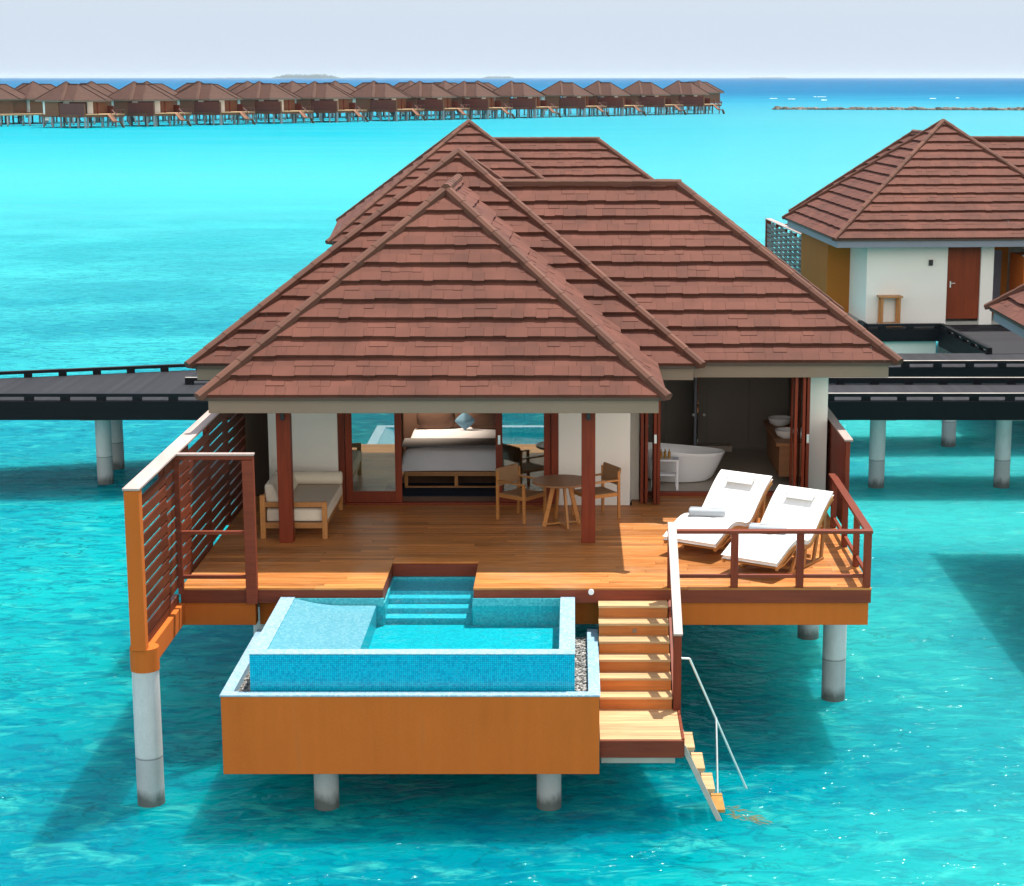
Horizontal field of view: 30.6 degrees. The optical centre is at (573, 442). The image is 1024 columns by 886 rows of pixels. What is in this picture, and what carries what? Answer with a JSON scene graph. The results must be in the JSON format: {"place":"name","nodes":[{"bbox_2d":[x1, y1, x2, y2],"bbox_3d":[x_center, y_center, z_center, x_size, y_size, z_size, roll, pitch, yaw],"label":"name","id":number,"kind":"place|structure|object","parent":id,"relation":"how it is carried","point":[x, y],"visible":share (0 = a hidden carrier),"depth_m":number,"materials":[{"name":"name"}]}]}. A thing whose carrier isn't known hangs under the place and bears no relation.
{"place":"outdoors","nodes":[
{"label":"outdoors","id":0,"kind":"place"},
{"bbox_2d":[273,74,339,77],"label":"island","id":1,"kind":"structure","parent":0,"point":[306,76],"depth_m":17632.49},
{"bbox_2d":[484,76,512,77],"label":"island","id":2,"kind":"structure","parent":0,"point":[498,77],"depth_m":18615.85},
{"bbox_2d":[0,78,1023,885],"bbox_3d":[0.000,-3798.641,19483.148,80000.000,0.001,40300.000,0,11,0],"label":"sea","id":3,"kind":"structure","parent":0,"point":[166,242],"depth_m":32.50,"materials":[{"name":"liquid"}]},
{"bbox_2d":[0,84,27,123],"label":"distant villa","id":4,"kind":"object","parent":3,"relation":"in","point":[12,101],"visible":0.8,"depth_m":385.17,"materials":[{"name":"paint"}]},
{"bbox_2d":[4,81,55,123],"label":"distant villa","id":5,"kind":"object","parent":3,"relation":"in","point":[32,90],"visible":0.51,"depth_m":389.07,"materials":[{"name":"paint"}]},
{"bbox_2d":[34,81,124,127],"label":"distant villa","id":6,"kind":"object","parent":3,"relation":"in","point":[70,101],"visible":0.83,"depth_m":361.06,"materials":[{"name":"paint"}]},
{"bbox_2d":[69,102,86,113],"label":"glass door","id":7,"kind":"structure","parent":6,"relation":"in","point":[69,102],"depth_m":362.59,"materials":[{"name":"black glass"}]},
{"bbox_2d":[47,81,118,122],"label":"distant villa","id":8,"kind":"object","parent":3,"relation":"on","point":[107,89],"visible":0.16,"depth_m":401.45,"materials":[{"name":"paint"}]},
{"bbox_2d":[119,81,178,121],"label":"distant villa","id":9,"kind":"object","parent":3,"relation":"on","point":[167,88],"visible":0.1,"depth_m":413.99,"materials":[{"name":"paint"}]},
{"bbox_2d":[109,81,191,126],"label":"distant villa","id":10,"kind":"object","parent":3,"relation":"in","point":[138,100],"visible":0.83,"depth_m":372.14,"materials":[{"name":"paint"}]},
{"bbox_2d":[138,101,153,102],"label":"glass door","id":11,"kind":"structure","parent":10,"relation":"in","point":[138,101],"depth_m":373.69,"materials":[{"name":"black glass"}]},
{"bbox_2d":[171,81,216,119],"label":"distant villa","id":12,"kind":"object","parent":3,"relation":"on","point":[183,87],"visible":0.09,"depth_m":423.14,"materials":[{"name":"paint"}]},
{"bbox_2d":[174,81,255,124],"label":"distant villa","id":13,"kind":"object","parent":3,"relation":"in","point":[221,101],"visible":0.75,"depth_m":383.65,"materials":[{"name":"paint"}]},
{"bbox_2d":[227,81,254,119],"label":"distant villa","id":14,"kind":"object","parent":3,"relation":"on","point":[235,88],"visible":0.08,"depth_m":430.88,"materials":[{"name":"paint"}]},
{"bbox_2d":[237,81,313,123],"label":"distant villa","id":15,"kind":"object","parent":3,"relation":"in","point":[265,98],"visible":0.73,"depth_m":394.68,"materials":[{"name":"paint"}]},
{"bbox_2d":[258,81,309,118],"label":"distant villa","id":16,"kind":"object","parent":3,"relation":"on","point":[292,86],"visible":0.19,"depth_m":440.40,"materials":[{"name":"paint"}]},
{"bbox_2d":[301,80,357,117],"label":"distant villa","id":17,"kind":"object","parent":3,"relation":"in","point":[348,88],"visible":0.1,"depth_m":450.36,"materials":[{"name":"paint"}]},
{"bbox_2d":[294,81,368,122],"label":"distant villa","id":18,"kind":"object","parent":3,"relation":"in","point":[323,98],"visible":0.77,"depth_m":405.62,"materials":[{"name":"paint"}]},
{"bbox_2d":[0,107,679,125],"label":"distant jetty","id":19,"kind":"object","parent":3,"relation":"on","point":[7,115],"visible":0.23,"depth_m":410.60,"materials":[{"name":"wood"}]},
{"bbox_2d":[331,80,383,116],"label":"distant villa","id":20,"kind":"object","parent":3,"relation":"in","point":[362,84],"visible":0.11,"depth_m":461.41,"materials":[{"name":"paint"}]},
{"bbox_2d":[351,81,425,120],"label":"distant villa","id":21,"kind":"object","parent":3,"relation":"in","point":[373,96],"visible":0.81,"depth_m":418.04,"materials":[{"name":"paint"}]},
{"bbox_2d":[390,80,425,115],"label":"distant villa","id":22,"kind":"object","parent":3,"relation":"in","point":[402,85],"visible":0.09,"depth_m":467.92,"materials":[{"name":"paint"}]},
{"bbox_2d":[219,577,599,810],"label":"plunge pool","id":23,"kind":"structure","parent":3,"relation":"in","point":[430,675],"depth_m":23.99,"materials":[{"name":"concrete"}]},
{"bbox_2d":[399,81,471,119],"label":"distant villa","id":24,"kind":"object","parent":3,"relation":"in","point":[435,97],"visible":0.81,"depth_m":428.12,"materials":[{"name":"paint"}]},
{"bbox_2d":[411,80,464,114],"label":"distant villa","id":25,"kind":"object","parent":3,"relation":"in","point":[444,84],"visible":0.11,"depth_m":476.12,"materials":[{"name":"paint"}]},
{"bbox_2d":[457,80,497,114],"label":"distant villa","id":26,"kind":"object","parent":3,"relation":"in","point":[491,87],"visible":0.1,"depth_m":486.15,"materials":[{"name":"paint"}]},
{"bbox_2d":[444,81,514,118],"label":"distant villa","id":27,"kind":"object","parent":3,"relation":"in","point":[478,96],"visible":0.75,"depth_m":438.44,"materials":[{"name":"paint"}]},
{"bbox_2d":[325,120,653,244],"bbox_3d":[-1.756,-5.266,60.742,11.883,10.432,13.161,-1,11,-5],"label":"overwater villa","id":28,"kind":"object","parent":3,"relation":"in","point":[551,157],"visible":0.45,"depth_m":57.10,"materials":[{"name":"brown tile"}]},
{"bbox_2d":[0,353,1023,488],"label":"jetty","id":29,"kind":"object","parent":3,"relation":"in","point":[948,389],"visible":0.22,"depth_m":44.11,"materials":[{"name":"concrete"}]},
{"bbox_2d":[130,148,903,807],"bbox_3d":[-0.450,0.393,31.793,11.883,10.432,15.469,0,11,0],"label":"overwater villa","id":30,"kind":"object","parent":3,"relation":"in","point":[586,328],"visible":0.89,"depth_m":29.78,"materials":[{"name":"brown tile"}]},
{"bbox_2d":[122,410,257,650],"bbox_3d":[-5.120,0.873,28.115,1.300,2.180,8.150,0,11,0],"label":"privacy screen","id":31,"kind":"object","parent":30,"relation":"attached to","point":[165,463],"visible":0.92,"depth_m":26.30,"materials":[{"name":"paint"}]},
{"bbox_2d":[259,470,342,538],"bbox_3d":[-4.385,0.889,30.324,1.050,0.860,2.060,0,11,0],"label":"daybed","id":32,"kind":"object","parent":30,"relation":"on","point":[318,502],"visible":0.73,"depth_m":29.40,"materials":[{"name":"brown wood"}]},
{"bbox_2d":[294,471,342,483],"bbox_3d":[-4.315,0.578,31.109,0.950,0.219,0.219,0,11,0],"label":"bolster cushion","id":33,"kind":"object","parent":32,"relation":"on","point":[318,477],"visible":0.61,"depth_m":31.01,"materials":[{"name":"beige fabric"}]},
{"bbox_2d":[344,413,402,501],"bbox_3d":[-3.375,-0.088,31.572,0.950,2.220,0.045,0,11,0],"label":"sliding door","id":34,"kind":"structure","parent":30,"relation":"in","point":[397,495],"depth_m":31.67,"materials":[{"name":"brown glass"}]},
{"bbox_2d":[385,483,530,495],"bbox_3d":[-2.025,0.817,32.842,2.550,0.010,1.050,0,11,0],"label":"rug","id":35,"kind":"object","parent":30,"relation":"on","point":[447,491],"visible":0.71,"depth_m":32.82,"materials":[{"name":"brown fabric"}]},
{"bbox_2d":[402,413,523,487],"bbox_3d":[-2.060,-0.092,34.007,2.280,1.350,2.454,0,11,0],"label":"double bed","id":36,"kind":"object","parent":30,"relation":"on","point":[456,450],"visible":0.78,"depth_m":33.03,"materials":[{"name":"white fabric"}]},
{"bbox_2d":[417,413,454,428],"bbox_3d":[-2.550,-0.468,34.756,0.720,0.480,0.260,0,11,0],"label":"pillow","id":37,"kind":"object","parent":36,"relation":"on","point":[435,420],"visible":0.59,"depth_m":34.65,"materials":[{"name":"brown fabric"}]},
{"bbox_2d":[455,413,474,429],"bbox_3d":[-2.000,-0.410,34.563,0.380,0.340,0.140,0,11,0],"label":"throw pillow","id":38,"kind":"object","parent":36,"relation":"on","point":[464,421],"visible":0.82,"depth_m":34.53,"materials":[{"name":"blue fabric"}]},
{"bbox_2d":[468,413,505,428],"bbox_3d":[-1.600,-0.468,34.756,0.720,0.480,0.260,0,11,0],"label":"pillow","id":39,"kind":"object","parent":36,"relation":"on","point":[484,420],"visible":0.45,"depth_m":34.65,"materials":[{"name":"brown fabric"}]},
{"bbox_2d":[495,463,546,523],"bbox_3d":[-0.860,0.826,30.674,0.636,0.850,0.590,9,14,37],"label":"terrace chair","id":40,"kind":"object","parent":30,"relation":"on","point":[508,474],"visible":0.91,"depth_m":30.65,"materials":[{"name":"brown wood"}]},
{"bbox_2d":[495,413,550,501],"bbox_3d":[-0.845,-0.087,31.566,0.930,2.220,0.057,0,11,0],"label":"sliding door","id":41,"kind":"structure","parent":30,"relation":"in","point":[498,416],"depth_m":31.59,"materials":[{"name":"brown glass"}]},
{"bbox_2d":[532,474,580,528],"bbox_3d":[-0.190,0.969,30.248,0.940,0.747,0.940,0,11,0],"label":"round table","id":42,"kind":"object","parent":30,"relation":"on","point":[558,482],"visible":0.92,"depth_m":30.18,"materials":[{"name":"brown wood"}]},
{"bbox_2d":[571,462,620,518],"bbox_3d":[0.382,0.804,30.788,0.636,0.850,0.590,-6,12,-27],"label":"terrace chair","id":43,"kind":"object","parent":30,"relation":"on","point":[610,473],"visible":0.59,"depth_m":30.74,"materials":[{"name":"brown wood"}]},
{"bbox_2d":[598,522,684,762],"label":"timber stairs","id":44,"kind":"structure","parent":30,"relation":"attached to","point":[640,656],"depth_m":25.42,"materials":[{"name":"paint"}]},
{"bbox_2d":[639,413,643,502],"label":"folding door","id":45,"kind":"structure","parent":30,"relation":"in","point":[641,434],"depth_m":31.67,"materials":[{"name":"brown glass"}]},
{"bbox_2d":[643,413,647,502],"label":"folding door","id":46,"kind":"structure","parent":30,"relation":"in","point":[645,483],"depth_m":31.70,"materials":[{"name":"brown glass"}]},
{"bbox_2d":[652,413,656,503],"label":"folding door","id":47,"kind":"structure","parent":30,"relation":"in","point":[654,424],"depth_m":31.64,"materials":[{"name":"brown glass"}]},
{"bbox_2d":[656,395,660,503],"bbox_3d":[1.445,-0.115,31.814,0.050,2.220,0.610,0,11,0],"label":"folding door","id":48,"kind":"structure","parent":30,"relation":"in","point":[658,414],"depth_m":31.57,"materials":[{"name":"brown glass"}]},
{"bbox_2d":[651,457,678,489],"bbox_3d":[1.600,0.531,32.628,0.480,0.540,0.300,0,11,0],"label":"side table","id":49,"kind":"object","parent":30,"relation":"on","point":[676,461],"visible":0.64,"depth_m":32.51,"materials":[{"name":"white paint"}]},
{"bbox_2d":[643,425,724,481],"bbox_3d":[1.880,0.176,33.251,1.621,0.998,0.852,2,11,10],"label":"bathtub","id":50,"kind":"object","parent":30,"relation":"on","point":[698,463],"visible":0.57,"depth_m":33.04,"materials":[{"name":"white ceramic"}]},
{"bbox_2d":[663,469,772,551],"bbox_3d":[2.240,1.099,28.832,0.922,1.017,1.808,7,13,33],"label":"sun lounger","id":51,"kind":"object","parent":30,"relation":"on","point":[739,497],"visible":0.77,"depth_m":28.98,"materials":[{"name":"white fabric"}]},
{"bbox_2d":[689,507,724,517],"bbox_3d":[2.055,1.069,28.729,0.560,0.146,0.160,2,11,8],"label":"rolled towel","id":52,"kind":"object","parent":51,"relation":"on","point":[716,512],"visible":1,"depth_m":28.67,"materials":[{"name":"white fabric"}]},
{"bbox_2d":[681,657,772,824],"bbox_3d":[2.010,4.630,24.811,1.236,3.358,1.306,0,11,0],"label":"swim ladder","id":53,"kind":"object","parent":30,"relation":"attached to","point":[695,760],"visible":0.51,"depth_m":24.57,"materials":[{"name":"wood"}]},
{"bbox_2d":[667,473,872,586],"bbox_3d":[2.792,1.272,28.417,2.915,0.830,3.910,0,11,0],"label":"deck railing","id":54,"kind":"object","parent":30,"relation":"on","point":[844,531],"visible":0.94,"depth_m":26.57,"materials":[{"name":"brown wood"}]},
{"bbox_2d":[721,484,833,573],"bbox_3d":[3.041,1.314,27.733,0.922,1.017,1.808,7,13,33],"label":"sun lounger","id":55,"kind":"object","parent":30,"relation":"on","point":[791,507],"visible":0.84,"depth_m":27.88,"materials":[{"name":"white fabric"}]},
{"bbox_2d":[749,523,786,534],"bbox_3d":[2.878,1.277,27.662,0.560,0.146,0.160,3,11,14],"label":"rolled towel","id":56,"kind":"object","parent":55,"relation":"on","point":[763,526],"visible":0.53,"depth_m":27.62,"materials":[{"name":"white fabric"}]},
{"bbox_2d":[763,420,797,476],"bbox_3d":[3.840,0.089,33.897,0.580,0.620,2.300,0,11,0],"label":"vanity counter","id":57,"kind":"object","parent":30,"relation":"attached to","point":[778,450],"visible":0.49,"depth_m":33.05,"materials":[{"name":"brown wood"}]},
{"bbox_2d":[768,415,789,425],"bbox_3d":[3.800,-0.396,34.362,0.450,0.150,0.450,0,11,0],"label":"wash basin","id":58,"kind":"object","parent":57,"relation":"on","point":[779,420],"visible":0.94,"depth_m":34.23,"materials":[{"name":"white ceramic"}]},
{"bbox_2d":[775,427,797,438],"bbox_3d":[3.800,-0.166,33.184,0.450,0.150,0.450,0,11,0],"label":"wash basin","id":59,"kind":"object","parent":57,"relation":"on","point":[783,432],"visible":0.68,"depth_m":33.08,"materials":[{"name":"white ceramic"}]},
{"bbox_2d":[789,377,798,486],"bbox_3d":[3.755,-0.126,31.868,0.050,2.220,0.600,0,11,0],"label":"folding door","id":60,"kind":"structure","parent":30,"relation":"in","point":[794,380],"depth_m":31.72,"materials":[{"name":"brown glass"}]},
{"bbox_2d":[797,377,805,487],"bbox_3d":[3.885,-0.121,31.843,0.050,2.220,0.610,0,11,0],"label":"folding door","id":61,"kind":"structure","parent":30,"relation":"in","point":[802,380],"depth_m":31.76,"materials":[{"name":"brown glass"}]},
{"bbox_2d":[804,377,810,487],"bbox_3d":[3.955,-0.118,31.827,0.050,2.220,0.644,0,11,0],"label":"folding door","id":62,"kind":"structure","parent":30,"relation":"in","point":[808,379],"depth_m":31.54,"materials":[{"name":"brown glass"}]},
{"bbox_2d":[826,408,852,524],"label":"privacy wall","id":63,"kind":"structure","parent":30,"relation":"attached to","point":[839,438],"depth_m":31.14,"materials":[{"name":"brown wood"}]},
{"bbox_2d":[491,80,561,117],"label":"distant villa","id":64,"kind":"object","parent":3,"relation":"in","point":[525,96],"visible":0.81,"depth_m":449.88,"materials":[{"name":"paint"}]},
{"bbox_2d":[541,80,609,116],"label":"distant villa","id":65,"kind":"object","parent":3,"relation":"in","point":[574,95],"visible":0.73,"depth_m":462.64,"materials":[{"name":"paint"}]},
{"bbox_2d":[579,80,646,115],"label":"distant villa","id":66,"kind":"object","parent":3,"relation":"in","point":[612,95],"visible":0.72,"depth_m":472.48,"materials":[{"name":"paint"}]},
{"bbox_2d":[623,80,686,114],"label":"distant villa","id":67,"kind":"object","parent":3,"relation":"in","point":[649,94],"visible":0.75,"depth_m":484.24,"materials":[{"name":"paint"}]},
{"bbox_2d":[660,80,724,113],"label":"distant villa","id":68,"kind":"object","parent":3,"relation":"in","point":[690,94],"visible":0.73,"depth_m":495.77,"materials":[{"name":"paint"}]},
{"bbox_2d":[675,80,723,109],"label":"distant villa","id":69,"kind":"object","parent":3,"relation":"on","point":[714,92],"visible":0.17,"depth_m":551.16,"materials":[{"name":"paint"}]},
{"bbox_2d":[772,106,1023,109],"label":"breakwater","id":70,"kind":"object","parent":3,"relation":"in","point":[884,108],"visible":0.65,"depth_m":556.06,"materials":[{"name":"grey stone"}]},
{"bbox_2d":[782,119,1023,352],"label":"overwater villa","id":71,"kind":"object","parent":3,"relation":"in","point":[927,224],"visible":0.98,"depth_m":56.12,"materials":[{"name":"brown tile"}]},
{"bbox_2d":[765,218,801,273],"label":"privacy screen","id":72,"kind":"object","parent":71,"relation":"attached to","point":[771,237],"visible":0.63,"depth_m":66.14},
{"bbox_2d":[946,247,980,318],"bbox_3d":[11.672,-4.799,55.984,1.000,2.170,0.132,-1,11,-4],"label":"door","id":73,"kind":"structure","parent":71,"relation":"in","point":[963,270],"depth_m":55.99,"materials":[{"name":"brown wood"}]},
{"bbox_2d":[992,250,1001,299],"bbox_3d":[12.957,-4.982,57.548,0.380,1.900,0.035,-1,11,-4],"label":"side door","id":74,"kind":"structure","parent":71,"relation":"in","point":[997,253],"depth_m":57.50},
{"bbox_2d":[0,0,1023,77],"label":"sky","id":75,"kind":"structure","parent":0,"point":[39,38],"materials":[{"name":"white"}]},
{"bbox_2d":[984,284,1023,337],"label":"overwater villa","id":76,"kind":"object","parent":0,"point":[1009,314],"visible":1,"depth_m":37.37,"materials":[{"name":"brown tile"}]},
{"bbox_3d":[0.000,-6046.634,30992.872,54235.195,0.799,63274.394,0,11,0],"label":"sea bed","id":77,"kind":"structure","parent":0,"visible":0},
{"bbox_2d":[858,320,1023,353],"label":"entrance bridge","id":78,"kind":"structure","parent":77,"relation":"on","point":[925,337],"depth_m":55.09,"materials":[{"name":"black"}]},
{"bbox_2d":[877,295,902,326],"bbox_3d":[9.420,-3.939,55.729,0.700,0.910,0.480,-1,11,-4],"label":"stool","id":79,"kind":"object","parent":78,"relation":"on","point":[897,307],"visible":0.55,"depth_m":55.60,"materials":[{"name":"brown wood"}]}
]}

